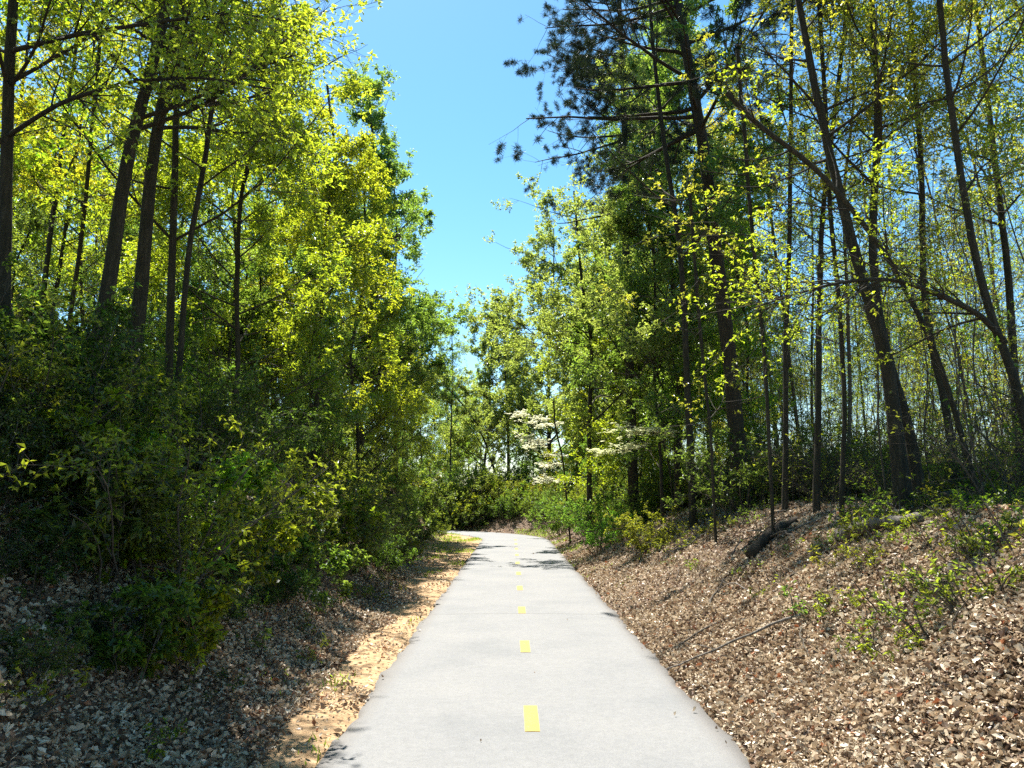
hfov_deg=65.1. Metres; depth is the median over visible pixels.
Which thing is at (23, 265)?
understorey tree
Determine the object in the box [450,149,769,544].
broadleaf tree
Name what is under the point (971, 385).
sapling
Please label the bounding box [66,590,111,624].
seedling
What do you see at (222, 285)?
understorey tree
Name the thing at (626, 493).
shrub
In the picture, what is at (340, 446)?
shrub
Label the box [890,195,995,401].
sapling
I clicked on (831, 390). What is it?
sapling
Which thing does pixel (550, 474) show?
shrub
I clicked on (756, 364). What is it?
sapling
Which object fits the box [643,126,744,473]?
forest tree
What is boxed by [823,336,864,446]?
sapling
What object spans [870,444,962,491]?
twiggy bush
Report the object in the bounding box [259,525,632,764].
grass
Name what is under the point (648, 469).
shrub
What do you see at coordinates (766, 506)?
seedling
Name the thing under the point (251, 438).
shrub
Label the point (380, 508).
shrub
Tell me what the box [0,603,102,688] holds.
shrub
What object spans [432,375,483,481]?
understorey tree
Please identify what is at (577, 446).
understorey tree
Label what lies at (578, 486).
shrub
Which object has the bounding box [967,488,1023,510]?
seedling
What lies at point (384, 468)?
shrub
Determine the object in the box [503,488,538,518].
shrub
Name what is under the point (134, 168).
forest tree
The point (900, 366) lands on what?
sapling
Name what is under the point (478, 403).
forest tree
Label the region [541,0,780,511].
broadleaf tree
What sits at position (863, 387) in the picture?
sapling
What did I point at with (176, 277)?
sapling
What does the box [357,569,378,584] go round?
seedling
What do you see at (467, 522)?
shrub
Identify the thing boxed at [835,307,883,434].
sapling
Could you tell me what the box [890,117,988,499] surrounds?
sapling
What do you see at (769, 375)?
slender tree
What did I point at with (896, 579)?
seedling
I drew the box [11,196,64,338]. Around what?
understorey tree
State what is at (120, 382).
shrub
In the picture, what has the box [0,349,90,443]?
shrub
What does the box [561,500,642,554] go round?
shrub
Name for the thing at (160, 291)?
understorey tree
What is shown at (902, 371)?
slender tree
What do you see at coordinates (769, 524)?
fallen branch
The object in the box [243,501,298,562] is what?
shrub
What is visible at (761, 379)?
sapling
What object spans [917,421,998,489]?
twiggy bush
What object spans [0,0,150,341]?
forest tree
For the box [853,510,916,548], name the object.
seedling
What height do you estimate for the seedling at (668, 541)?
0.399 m
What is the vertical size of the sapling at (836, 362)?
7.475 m
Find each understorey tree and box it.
[11,144,30,300]
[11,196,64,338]
[74,204,175,361]
[109,217,197,384]
[118,129,269,400]
[144,111,297,419]
[145,249,243,405]
[177,251,234,421]
[192,262,308,418]
[214,231,337,434]
[278,245,377,480]
[281,308,351,471]
[295,294,357,426]
[327,310,376,454]
[344,385,409,464]
[366,405,430,459]
[385,356,462,476]
[406,397,444,480]
[422,372,478,476]
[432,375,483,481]
[506,393,551,478]
[534,434,558,477]
[541,372,598,488]
[555,420,595,489]
[557,440,573,470]
[565,439,603,484]
[578,407,613,488]
[580,387,622,475]
[607,378,673,493]
[611,353,673,482]
[626,366,687,484]
[659,215,810,505]
[695,355,762,475]
[696,420,727,466]
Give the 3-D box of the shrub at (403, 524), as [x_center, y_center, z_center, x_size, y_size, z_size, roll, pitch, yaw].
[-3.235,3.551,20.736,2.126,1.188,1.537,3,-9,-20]
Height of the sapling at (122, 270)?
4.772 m
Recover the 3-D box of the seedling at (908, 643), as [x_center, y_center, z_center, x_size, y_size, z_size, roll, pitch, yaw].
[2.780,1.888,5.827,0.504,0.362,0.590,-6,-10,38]
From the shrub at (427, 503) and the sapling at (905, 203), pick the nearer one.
the sapling at (905, 203)
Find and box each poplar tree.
[318,60,459,484]
[345,133,477,490]
[439,295,539,477]
[462,219,600,471]
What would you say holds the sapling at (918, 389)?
on the ground at (364, 676)
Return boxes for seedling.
[0,555,66,602]
[0,652,92,721]
[55,651,85,678]
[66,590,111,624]
[99,717,188,765]
[124,613,204,678]
[126,616,186,631]
[172,670,216,710]
[201,668,248,691]
[204,572,246,600]
[221,568,268,611]
[223,515,262,573]
[232,622,273,655]
[249,592,275,612]
[283,610,326,636]
[286,464,298,483]
[296,633,330,667]
[298,604,319,620]
[306,600,327,616]
[316,594,340,609]
[349,575,374,599]
[353,584,390,600]
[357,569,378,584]
[371,569,406,592]
[375,569,385,581]
[647,533,665,551]
[651,536,683,552]
[669,506,688,517]
[675,528,704,549]
[683,556,712,570]
[687,518,719,538]
[704,504,727,516]
[707,514,737,530]
[731,551,774,575]
[735,499,757,515]
[735,502,774,523]
[749,565,804,597]
[754,495,778,510]
[775,537,819,555]
[778,579,829,622]
[803,539,857,568]
[806,580,867,616]
[807,529,835,551]
[810,528,835,542]
[820,599,900,657]
[826,508,877,545]
[828,485,891,527]
[836,506,916,541]
[838,538,897,575]
[839,556,913,626]
[841,473,926,519]
[843,487,892,512]
[847,618,926,661]
[852,482,919,521]
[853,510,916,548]
[854,533,894,561]
[856,595,918,626]
[862,484,934,515]
[871,583,982,647]
[874,505,935,531]
[877,509,935,532]
[882,564,949,599]
[896,508,946,552]
[898,550,1022,611]
[899,472,977,509]
[901,491,954,510]
[911,492,955,518]
[912,480,952,505]
[912,566,975,596]
[917,553,1023,619]
[925,527,977,565]
[928,498,998,555]
[936,476,1004,496]
[939,468,994,500]
[945,469,1008,506]
[946,508,1017,561]
[948,535,1023,600]
[950,504,1022,548]
[951,483,1002,515]
[951,487,1017,505]
[962,524,1023,559]
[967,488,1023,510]
[967,500,1023,532]
[973,478,1023,501]
[974,483,1023,504]
[981,498,1023,550]
[1008,494,1023,512]
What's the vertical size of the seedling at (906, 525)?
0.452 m
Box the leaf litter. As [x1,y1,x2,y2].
[0,446,1023,767]
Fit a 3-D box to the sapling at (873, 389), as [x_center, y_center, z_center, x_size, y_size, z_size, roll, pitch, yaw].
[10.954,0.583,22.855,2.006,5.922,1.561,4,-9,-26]
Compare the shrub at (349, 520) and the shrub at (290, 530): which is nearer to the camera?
the shrub at (290, 530)
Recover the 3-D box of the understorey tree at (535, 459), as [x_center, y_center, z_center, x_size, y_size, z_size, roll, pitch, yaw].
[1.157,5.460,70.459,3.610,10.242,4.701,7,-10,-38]
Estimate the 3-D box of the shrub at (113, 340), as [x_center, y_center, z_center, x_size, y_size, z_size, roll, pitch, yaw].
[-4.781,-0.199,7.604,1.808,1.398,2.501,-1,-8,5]
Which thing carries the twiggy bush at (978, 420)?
on the ground at (364, 676)
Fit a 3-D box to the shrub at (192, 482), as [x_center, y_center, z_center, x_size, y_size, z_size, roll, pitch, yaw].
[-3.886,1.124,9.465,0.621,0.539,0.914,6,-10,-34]
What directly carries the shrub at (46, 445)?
on the ground at (364, 676)
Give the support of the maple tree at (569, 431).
on the ground at (364, 676)
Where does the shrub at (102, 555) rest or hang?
on the ground at (364, 676)
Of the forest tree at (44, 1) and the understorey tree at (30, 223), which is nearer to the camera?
the forest tree at (44, 1)
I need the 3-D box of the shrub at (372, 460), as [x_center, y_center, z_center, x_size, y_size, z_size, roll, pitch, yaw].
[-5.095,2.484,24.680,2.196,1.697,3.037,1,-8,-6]
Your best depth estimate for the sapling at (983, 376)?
25.45 m
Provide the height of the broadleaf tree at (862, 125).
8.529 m
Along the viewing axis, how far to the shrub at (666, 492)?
23.15 m
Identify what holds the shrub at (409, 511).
on the ground at (364, 676)
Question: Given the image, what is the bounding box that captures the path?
[315,530,750,767]
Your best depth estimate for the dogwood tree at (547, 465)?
28.96 m
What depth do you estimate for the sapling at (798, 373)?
27.11 m
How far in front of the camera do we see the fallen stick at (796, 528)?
11.13 m
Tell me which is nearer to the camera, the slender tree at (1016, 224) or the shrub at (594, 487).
the slender tree at (1016, 224)
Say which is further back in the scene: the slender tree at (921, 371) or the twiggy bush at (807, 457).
the slender tree at (921, 371)
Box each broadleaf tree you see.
[0,0,263,325]
[0,0,322,380]
[0,0,347,365]
[0,0,358,392]
[0,0,389,346]
[7,0,382,360]
[429,366,495,471]
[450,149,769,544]
[474,287,544,469]
[522,199,701,484]
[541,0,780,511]
[553,11,745,507]
[584,0,810,530]
[595,181,810,544]
[637,29,861,538]
[659,0,980,514]
[660,0,1023,434]
[695,0,882,512]
[695,51,981,503]
[722,0,1020,509]
[741,0,1013,499]
[753,0,1023,512]
[776,0,987,489]
[846,0,1023,487]
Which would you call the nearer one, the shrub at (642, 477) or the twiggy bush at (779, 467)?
the twiggy bush at (779, 467)
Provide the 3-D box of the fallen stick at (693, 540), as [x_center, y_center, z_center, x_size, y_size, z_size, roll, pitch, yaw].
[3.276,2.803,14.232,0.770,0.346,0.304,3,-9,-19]
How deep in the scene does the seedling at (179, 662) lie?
5.91 m
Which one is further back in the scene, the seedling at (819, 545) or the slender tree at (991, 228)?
the slender tree at (991, 228)
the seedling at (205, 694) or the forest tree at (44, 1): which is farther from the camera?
the forest tree at (44, 1)
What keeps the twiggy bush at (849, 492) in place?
on the ground at (364, 676)
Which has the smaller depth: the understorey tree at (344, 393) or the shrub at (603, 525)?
the shrub at (603, 525)
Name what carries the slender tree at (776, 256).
on the ground at (364, 676)
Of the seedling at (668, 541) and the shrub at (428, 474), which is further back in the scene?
the shrub at (428, 474)
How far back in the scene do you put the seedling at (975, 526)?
6.82 m
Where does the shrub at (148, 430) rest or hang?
on the ground at (364, 676)
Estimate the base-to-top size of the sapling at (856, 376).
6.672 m
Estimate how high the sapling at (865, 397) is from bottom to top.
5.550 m
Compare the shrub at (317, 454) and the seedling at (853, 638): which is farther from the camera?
the shrub at (317, 454)
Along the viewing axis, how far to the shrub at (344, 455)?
26.63 m
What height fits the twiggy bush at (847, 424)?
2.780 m
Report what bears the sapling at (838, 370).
on the ground at (364, 676)
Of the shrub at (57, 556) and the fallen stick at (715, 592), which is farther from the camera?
the fallen stick at (715, 592)
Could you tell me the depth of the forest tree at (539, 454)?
73.12 m
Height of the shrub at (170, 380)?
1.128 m
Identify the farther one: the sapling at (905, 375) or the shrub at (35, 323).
the sapling at (905, 375)
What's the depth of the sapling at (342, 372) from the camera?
24.50 m
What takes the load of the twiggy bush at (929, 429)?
on the ground at (364, 676)
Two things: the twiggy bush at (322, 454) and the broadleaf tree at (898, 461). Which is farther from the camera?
the twiggy bush at (322, 454)
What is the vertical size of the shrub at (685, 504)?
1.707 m
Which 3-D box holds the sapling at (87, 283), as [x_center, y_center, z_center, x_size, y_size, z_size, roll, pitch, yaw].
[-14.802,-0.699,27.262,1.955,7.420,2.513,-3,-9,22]
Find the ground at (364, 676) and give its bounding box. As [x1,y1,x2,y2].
[0,470,1023,767]
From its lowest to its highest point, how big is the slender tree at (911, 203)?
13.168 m
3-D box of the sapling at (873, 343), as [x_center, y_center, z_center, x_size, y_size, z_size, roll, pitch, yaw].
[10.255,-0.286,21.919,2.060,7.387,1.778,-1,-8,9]
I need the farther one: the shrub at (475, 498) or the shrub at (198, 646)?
the shrub at (475, 498)
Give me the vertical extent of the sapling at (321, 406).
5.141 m
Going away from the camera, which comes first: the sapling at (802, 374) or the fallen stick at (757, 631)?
the fallen stick at (757, 631)
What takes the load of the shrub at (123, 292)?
on the ground at (364, 676)
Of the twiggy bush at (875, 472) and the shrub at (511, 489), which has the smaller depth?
the twiggy bush at (875, 472)
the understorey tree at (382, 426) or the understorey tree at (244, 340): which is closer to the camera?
the understorey tree at (244, 340)
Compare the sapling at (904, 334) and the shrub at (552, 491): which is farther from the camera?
the shrub at (552, 491)
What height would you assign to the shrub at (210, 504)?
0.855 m
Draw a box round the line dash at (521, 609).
[518,607,525,612]
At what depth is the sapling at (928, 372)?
19.64 m
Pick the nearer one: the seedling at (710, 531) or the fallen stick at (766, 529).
the fallen stick at (766, 529)
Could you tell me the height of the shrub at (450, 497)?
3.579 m
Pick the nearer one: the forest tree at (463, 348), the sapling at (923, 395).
the sapling at (923, 395)
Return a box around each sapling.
[11,166,73,318]
[11,203,49,304]
[13,215,73,315]
[50,144,138,312]
[65,261,102,323]
[68,168,161,331]
[108,249,131,347]
[111,210,161,349]
[115,213,203,362]
[118,188,190,369]
[126,178,218,359]
[157,169,228,381]
[185,248,250,393]
[243,271,266,380]
[303,324,334,474]
[311,285,377,483]
[324,309,365,468]
[661,281,719,505]
[676,265,750,508]
[683,315,727,468]
[713,265,782,456]
[714,293,762,435]
[715,309,781,460]
[732,292,776,418]
[740,280,812,439]
[742,315,781,429]
[743,250,826,504]
[743,306,790,422]
[744,259,815,501]
[744,321,781,442]
[746,276,811,435]
[748,335,782,446]
[756,313,799,447]
[760,231,841,425]
[762,329,803,448]
[763,309,814,440]
[769,311,821,438]
[771,281,839,428]
[772,298,814,450]
[777,350,809,430]
[779,276,840,418]
[788,333,834,440]
[789,357,821,426]
[794,106,948,502]
[799,289,857,447]
[803,321,859,450]
[804,349,837,434]
[808,284,862,443]
[810,300,871,434]
[812,342,853,447]
[813,117,949,347]
[822,312,868,437]
[822,312,884,429]
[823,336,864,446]
[824,328,867,443]
[826,188,908,410]
[829,248,919,440]
[830,290,909,435]
[833,359,864,431]
[834,331,899,447]
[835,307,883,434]
[836,308,903,444]
[850,210,927,389]
[850,245,930,423]
[851,257,917,478]
[851,277,915,428]
[852,355,879,438]
[853,300,915,442]
[853,315,913,422]
[854,386,871,433]
[855,208,965,453]
[855,370,882,427]
[862,307,921,419]
[863,336,904,446]
[864,195,976,489]
[870,329,931,420]
[872,270,950,430]
[873,288,930,426]
[878,127,1023,478]
[880,287,943,434]
[880,329,931,422]
[885,202,970,484]
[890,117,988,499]
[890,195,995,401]
[893,243,986,440]
[893,277,962,461]
[898,297,954,452]
[899,344,941,429]
[901,254,965,438]
[902,173,1017,462]
[902,264,959,469]
[902,293,974,419]
[904,328,944,445]
[905,274,985,426]
[908,363,930,427]
[910,144,1018,488]
[910,180,1020,464]
[912,319,955,438]
[918,170,1015,432]
[918,311,971,414]
[919,172,997,444]
[919,219,1004,442]
[930,28,1023,291]
[938,235,1010,444]
[941,318,989,439]
[946,277,1005,434]
[947,243,1017,479]
[949,259,1020,431]
[952,336,996,423]
[960,331,993,434]
[976,285,1023,401]
[988,317,1022,422]
[991,18,1023,204]
[992,240,1023,414]
[997,284,1023,384]
[1001,314,1023,366]
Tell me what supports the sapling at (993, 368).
on the ground at (364, 676)
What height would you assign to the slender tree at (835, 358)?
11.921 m
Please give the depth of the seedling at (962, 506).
7.71 m
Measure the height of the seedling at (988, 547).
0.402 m
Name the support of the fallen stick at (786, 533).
on the ground at (364, 676)
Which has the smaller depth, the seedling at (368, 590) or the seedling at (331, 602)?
the seedling at (331, 602)
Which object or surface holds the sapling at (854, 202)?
on the ground at (364, 676)
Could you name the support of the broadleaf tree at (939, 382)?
on the ground at (364, 676)
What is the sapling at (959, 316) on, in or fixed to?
on the ground at (364, 676)
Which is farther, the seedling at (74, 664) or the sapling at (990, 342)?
the sapling at (990, 342)
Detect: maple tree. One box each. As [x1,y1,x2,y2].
[97,0,403,420]
[194,67,414,483]
[284,154,457,500]
[333,273,442,478]
[535,246,660,458]
[555,287,704,490]
[563,182,725,524]
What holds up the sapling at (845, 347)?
on the ground at (364, 676)
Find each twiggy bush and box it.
[11,281,129,347]
[217,390,349,463]
[259,410,351,466]
[290,421,371,468]
[671,457,728,505]
[679,463,756,500]
[679,478,729,507]
[691,408,832,500]
[706,396,888,494]
[708,389,877,482]
[732,413,888,500]
[734,395,888,501]
[746,419,809,453]
[747,472,803,500]
[750,404,884,499]
[755,401,926,463]
[775,418,889,500]
[775,456,875,501]
[775,460,865,504]
[778,407,886,496]
[811,408,959,468]
[822,423,953,500]
[831,353,1023,486]
[852,454,892,497]
[866,389,982,494]
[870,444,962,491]
[879,371,1023,503]
[908,329,1023,473]
[909,391,1023,491]
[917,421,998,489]
[919,285,1023,452]
[922,380,1009,467]
[934,412,1013,488]
[957,452,1023,498]
[967,312,1023,448]
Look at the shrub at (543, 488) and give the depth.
40.36 m
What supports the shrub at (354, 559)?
on the ground at (364, 676)
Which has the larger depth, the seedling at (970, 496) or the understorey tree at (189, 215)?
the understorey tree at (189, 215)
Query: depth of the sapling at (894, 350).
16.78 m
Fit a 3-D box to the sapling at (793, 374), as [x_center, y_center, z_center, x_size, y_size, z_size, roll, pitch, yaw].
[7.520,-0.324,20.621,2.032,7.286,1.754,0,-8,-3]
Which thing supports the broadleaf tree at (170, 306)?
on the ground at (364, 676)
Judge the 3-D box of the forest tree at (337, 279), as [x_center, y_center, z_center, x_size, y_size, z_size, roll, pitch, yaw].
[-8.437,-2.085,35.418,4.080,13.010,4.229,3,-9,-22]
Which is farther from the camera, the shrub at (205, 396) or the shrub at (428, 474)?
the shrub at (428, 474)
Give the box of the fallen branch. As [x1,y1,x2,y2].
[744,498,809,543]
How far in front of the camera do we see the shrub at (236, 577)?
8.12 m
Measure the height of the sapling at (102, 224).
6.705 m
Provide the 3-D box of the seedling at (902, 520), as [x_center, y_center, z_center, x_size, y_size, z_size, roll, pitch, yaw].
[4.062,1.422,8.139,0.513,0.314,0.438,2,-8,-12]
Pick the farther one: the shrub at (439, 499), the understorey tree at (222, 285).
the shrub at (439, 499)
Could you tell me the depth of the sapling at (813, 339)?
15.01 m
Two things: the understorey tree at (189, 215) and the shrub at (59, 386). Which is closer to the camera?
the shrub at (59, 386)
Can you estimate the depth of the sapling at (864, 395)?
26.21 m
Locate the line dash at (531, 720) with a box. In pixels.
[524,705,539,730]
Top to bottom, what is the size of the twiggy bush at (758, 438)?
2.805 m
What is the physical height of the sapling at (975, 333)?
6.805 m
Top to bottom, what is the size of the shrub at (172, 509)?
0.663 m
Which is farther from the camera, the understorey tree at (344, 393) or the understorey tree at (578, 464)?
the understorey tree at (578, 464)
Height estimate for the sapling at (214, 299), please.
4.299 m
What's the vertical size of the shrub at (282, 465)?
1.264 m
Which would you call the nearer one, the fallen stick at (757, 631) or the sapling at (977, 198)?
the fallen stick at (757, 631)
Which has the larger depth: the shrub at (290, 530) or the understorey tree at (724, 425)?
the understorey tree at (724, 425)
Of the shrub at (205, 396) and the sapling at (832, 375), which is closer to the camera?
the shrub at (205, 396)
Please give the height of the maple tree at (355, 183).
11.131 m
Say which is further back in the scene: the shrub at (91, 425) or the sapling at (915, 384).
the sapling at (915, 384)
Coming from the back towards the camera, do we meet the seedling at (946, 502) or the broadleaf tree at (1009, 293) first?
the broadleaf tree at (1009, 293)
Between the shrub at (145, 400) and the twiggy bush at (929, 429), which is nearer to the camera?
the shrub at (145, 400)
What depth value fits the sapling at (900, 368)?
25.45 m
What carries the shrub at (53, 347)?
on the ground at (364, 676)
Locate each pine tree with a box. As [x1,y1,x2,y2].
[490,0,857,511]
[492,0,728,517]
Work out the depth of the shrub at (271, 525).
9.10 m
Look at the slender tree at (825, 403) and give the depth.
44.03 m
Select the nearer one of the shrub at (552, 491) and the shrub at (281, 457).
the shrub at (281, 457)
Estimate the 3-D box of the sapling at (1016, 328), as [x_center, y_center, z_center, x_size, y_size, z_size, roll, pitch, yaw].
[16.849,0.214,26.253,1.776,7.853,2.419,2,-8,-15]
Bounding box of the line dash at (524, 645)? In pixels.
[520,640,529,651]
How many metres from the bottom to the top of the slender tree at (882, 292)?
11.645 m
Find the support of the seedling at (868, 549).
on the ground at (364, 676)
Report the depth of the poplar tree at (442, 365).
35.45 m
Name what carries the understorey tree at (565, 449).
on the ground at (364, 676)
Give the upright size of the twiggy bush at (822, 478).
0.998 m
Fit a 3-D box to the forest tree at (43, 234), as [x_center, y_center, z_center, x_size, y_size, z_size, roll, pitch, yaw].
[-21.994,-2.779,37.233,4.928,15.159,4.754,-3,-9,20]
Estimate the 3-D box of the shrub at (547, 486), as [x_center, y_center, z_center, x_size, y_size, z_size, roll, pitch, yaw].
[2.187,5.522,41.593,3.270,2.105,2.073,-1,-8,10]
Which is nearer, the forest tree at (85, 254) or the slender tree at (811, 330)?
the slender tree at (811, 330)
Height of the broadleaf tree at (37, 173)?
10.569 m
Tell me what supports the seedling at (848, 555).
on the ground at (364, 676)
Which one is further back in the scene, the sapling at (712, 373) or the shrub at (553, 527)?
the shrub at (553, 527)
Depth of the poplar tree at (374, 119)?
28.67 m
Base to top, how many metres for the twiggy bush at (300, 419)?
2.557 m
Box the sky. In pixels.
[0,0,1023,487]
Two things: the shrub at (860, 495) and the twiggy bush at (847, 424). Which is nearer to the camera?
the shrub at (860, 495)
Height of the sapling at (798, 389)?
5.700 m
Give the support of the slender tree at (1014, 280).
on the ground at (364, 676)
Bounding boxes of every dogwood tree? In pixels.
[507,401,571,543]
[586,421,676,516]
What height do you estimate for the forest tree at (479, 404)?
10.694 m
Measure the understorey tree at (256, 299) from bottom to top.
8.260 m
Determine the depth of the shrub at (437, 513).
45.30 m
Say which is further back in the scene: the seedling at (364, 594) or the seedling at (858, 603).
the seedling at (364, 594)
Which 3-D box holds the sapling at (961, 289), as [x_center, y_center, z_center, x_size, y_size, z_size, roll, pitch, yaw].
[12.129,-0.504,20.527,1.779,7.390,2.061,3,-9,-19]
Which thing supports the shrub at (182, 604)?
on the ground at (364, 676)
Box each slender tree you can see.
[676,51,828,446]
[699,18,856,438]
[706,170,783,427]
[717,220,777,418]
[754,266,824,395]
[757,0,933,496]
[761,305,815,413]
[765,115,856,439]
[772,249,844,402]
[796,167,892,441]
[798,292,838,407]
[805,337,852,436]
[807,269,879,402]
[821,307,868,422]
[822,269,881,441]
[826,155,939,494]
[831,132,952,351]
[856,243,914,387]
[883,294,952,424]
[884,127,1016,465]
[892,283,918,410]
[899,295,953,430]
[910,91,1023,334]
[920,243,998,424]
[929,83,1023,441]
[934,256,1019,435]
[943,0,1023,168]
[945,239,1020,436]
[983,114,1023,294]
[995,160,1023,354]
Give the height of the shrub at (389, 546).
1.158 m
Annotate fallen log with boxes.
[745,516,798,558]
[833,512,924,541]
[934,490,1016,502]
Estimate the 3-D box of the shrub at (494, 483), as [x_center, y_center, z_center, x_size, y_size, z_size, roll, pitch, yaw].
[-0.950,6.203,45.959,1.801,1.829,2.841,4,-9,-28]
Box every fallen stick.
[666,614,806,668]
[668,617,728,650]
[676,532,707,548]
[706,580,746,593]
[709,577,725,602]
[730,521,751,556]
[736,504,803,554]
[738,513,835,556]
[760,510,785,522]
[768,561,807,580]
[770,523,794,540]
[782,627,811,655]
[851,503,892,512]
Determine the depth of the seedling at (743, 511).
14.58 m
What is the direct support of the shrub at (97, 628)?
on the ground at (364, 676)
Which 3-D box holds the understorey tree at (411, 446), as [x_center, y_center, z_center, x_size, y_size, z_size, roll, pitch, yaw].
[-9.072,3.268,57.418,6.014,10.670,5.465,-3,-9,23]
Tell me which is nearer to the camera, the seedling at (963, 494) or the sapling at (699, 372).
the seedling at (963, 494)
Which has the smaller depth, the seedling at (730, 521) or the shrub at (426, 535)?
the seedling at (730, 521)
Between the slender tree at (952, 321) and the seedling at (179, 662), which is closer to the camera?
the seedling at (179, 662)
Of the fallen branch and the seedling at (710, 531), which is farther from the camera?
the seedling at (710, 531)
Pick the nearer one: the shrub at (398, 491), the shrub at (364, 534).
the shrub at (364, 534)
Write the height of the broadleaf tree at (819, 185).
7.885 m
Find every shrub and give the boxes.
[0,252,141,393]
[0,267,158,361]
[0,286,195,483]
[0,294,183,410]
[0,295,128,388]
[0,299,154,395]
[0,305,76,346]
[0,321,78,408]
[0,323,87,423]
[0,335,29,390]
[0,340,42,387]
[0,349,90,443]
[0,355,91,483]
[0,372,345,607]
[0,392,77,482]
[0,397,65,520]
[0,515,89,594]
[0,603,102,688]
[1,342,150,363]
[1,356,93,409]
[2,356,85,412]
[3,310,202,456]
[5,447,213,599]
[11,386,139,504]
[14,410,172,514]
[24,557,238,695]
[25,334,170,414]
[28,334,86,389]
[35,352,104,407]
[39,338,225,406]
[52,458,204,579]
[55,390,171,460]
[58,432,126,495]
[63,595,161,657]
[64,427,188,489]
[75,492,245,598]
[87,384,171,460]
[94,558,259,685]
[102,332,320,492]
[123,409,284,564]
[125,407,216,468]
[127,589,220,642]
[128,507,222,577]
[137,368,211,435]
[149,370,267,484]
[150,480,198,523]
[151,335,321,461]
[158,488,262,565]
[165,387,270,485]
[174,462,208,493]
[175,473,306,558]
[179,417,292,488]
[183,377,342,486]
[184,445,305,519]
[193,562,270,626]
[195,494,308,586]
[211,540,261,584]
[239,417,313,468]
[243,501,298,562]
[247,491,302,536]
[247,561,317,609]
[252,482,352,555]
[254,519,351,604]
[256,567,309,598]
[260,470,356,536]
[264,433,310,468]
[268,429,339,469]
[270,488,324,540]
[275,529,370,603]
[289,421,325,468]
[294,437,414,524]
[296,485,387,556]
[305,448,375,484]
[311,463,431,567]
[319,514,399,576]
[321,441,368,462]
[321,442,382,481]
[321,446,355,473]
[329,438,390,484]
[329,461,392,499]
[336,460,426,527]
[343,445,396,475]
[349,441,394,473]
[353,493,393,527]
[359,519,423,575]
[369,509,419,537]
[371,458,401,490]
[381,460,421,495]
[382,463,433,496]
[385,499,426,529]
[387,458,423,483]
[388,529,426,561]
[389,483,411,501]
[390,506,438,546]
[394,485,445,525]
[400,458,451,491]
[402,463,448,494]
[408,451,488,495]
[408,509,449,543]
[409,499,444,521]
[412,486,463,526]
[417,454,509,501]
[421,516,456,537]
[423,474,460,500]
[425,484,463,512]
[426,466,491,526]
[426,500,454,526]
[431,466,463,483]
[444,511,462,528]
[445,499,481,521]
[446,495,496,529]
[449,458,541,485]
[452,492,498,523]
[454,480,507,514]
[458,466,535,508]
[462,448,550,496]
[464,480,504,510]
[470,485,511,520]
[484,494,522,521]
[485,480,512,496]
[493,479,523,502]
[494,476,527,509]
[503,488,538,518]
[506,471,545,495]
[513,449,598,489]
[513,473,543,504]
[514,474,570,518]
[517,485,556,522]
[522,494,583,535]
[526,465,578,488]
[527,472,573,502]
[528,472,557,496]
[530,475,582,515]
[532,486,575,525]
[547,498,619,535]
[551,479,654,542]
[556,471,654,531]
[557,483,622,516]
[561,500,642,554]
[564,466,639,511]
[570,478,602,505]
[586,478,658,512]
[603,497,705,558]
[608,481,666,529]
[623,458,707,504]
[637,448,717,508]
[638,458,696,508]
[652,416,846,518]
[654,464,704,508]
[667,456,757,505]
[729,442,857,500]
[732,444,824,502]
[751,438,826,502]
[789,397,981,484]
[797,420,977,497]
[823,439,930,497]
[921,434,1023,491]
[921,452,968,493]
[980,435,1012,482]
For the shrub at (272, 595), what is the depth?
8.96 m
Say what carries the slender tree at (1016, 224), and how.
on the ground at (364, 676)
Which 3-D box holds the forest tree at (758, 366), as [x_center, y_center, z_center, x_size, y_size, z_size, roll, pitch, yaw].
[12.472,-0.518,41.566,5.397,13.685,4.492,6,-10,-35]
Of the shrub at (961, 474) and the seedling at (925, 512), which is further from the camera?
the shrub at (961, 474)
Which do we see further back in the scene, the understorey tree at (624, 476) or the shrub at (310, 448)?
the understorey tree at (624, 476)
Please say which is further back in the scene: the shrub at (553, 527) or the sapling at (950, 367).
the shrub at (553, 527)
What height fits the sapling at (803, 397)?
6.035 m
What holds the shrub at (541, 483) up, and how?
on the ground at (364, 676)
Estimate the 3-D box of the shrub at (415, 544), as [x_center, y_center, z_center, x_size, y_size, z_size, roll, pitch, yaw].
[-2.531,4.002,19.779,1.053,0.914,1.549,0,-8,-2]
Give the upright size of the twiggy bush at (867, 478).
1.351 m
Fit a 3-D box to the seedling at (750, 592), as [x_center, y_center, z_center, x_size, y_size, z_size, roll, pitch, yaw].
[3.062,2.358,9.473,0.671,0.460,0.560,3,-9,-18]
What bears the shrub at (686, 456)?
on the ground at (364, 676)
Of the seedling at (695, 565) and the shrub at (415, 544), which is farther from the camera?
the shrub at (415, 544)
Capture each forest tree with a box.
[0,0,82,239]
[0,0,116,37]
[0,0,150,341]
[0,5,139,173]
[0,25,81,305]
[11,0,147,324]
[12,185,77,325]
[13,18,169,334]
[13,92,99,311]
[13,147,58,295]
[31,82,189,325]
[43,120,155,341]
[45,155,148,322]
[64,216,114,335]
[83,2,253,268]
[100,167,204,343]
[187,91,305,328]
[204,115,324,390]
[230,52,361,419]
[233,125,336,430]
[234,188,293,417]
[290,215,353,344]
[384,359,430,472]
[419,322,477,479]
[421,381,451,477]
[459,362,500,464]
[462,366,498,459]
[472,398,504,469]
[525,437,546,471]
[531,427,559,469]
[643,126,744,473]
[653,97,775,457]
[678,62,810,330]
[720,263,782,423]
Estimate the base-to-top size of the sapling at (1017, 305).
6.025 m
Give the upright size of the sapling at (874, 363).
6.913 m
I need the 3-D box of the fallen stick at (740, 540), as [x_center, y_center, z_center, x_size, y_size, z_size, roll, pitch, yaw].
[3.423,2.359,12.233,0.484,0.524,0.279,5,-10,-32]
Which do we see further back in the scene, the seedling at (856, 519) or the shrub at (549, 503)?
the shrub at (549, 503)

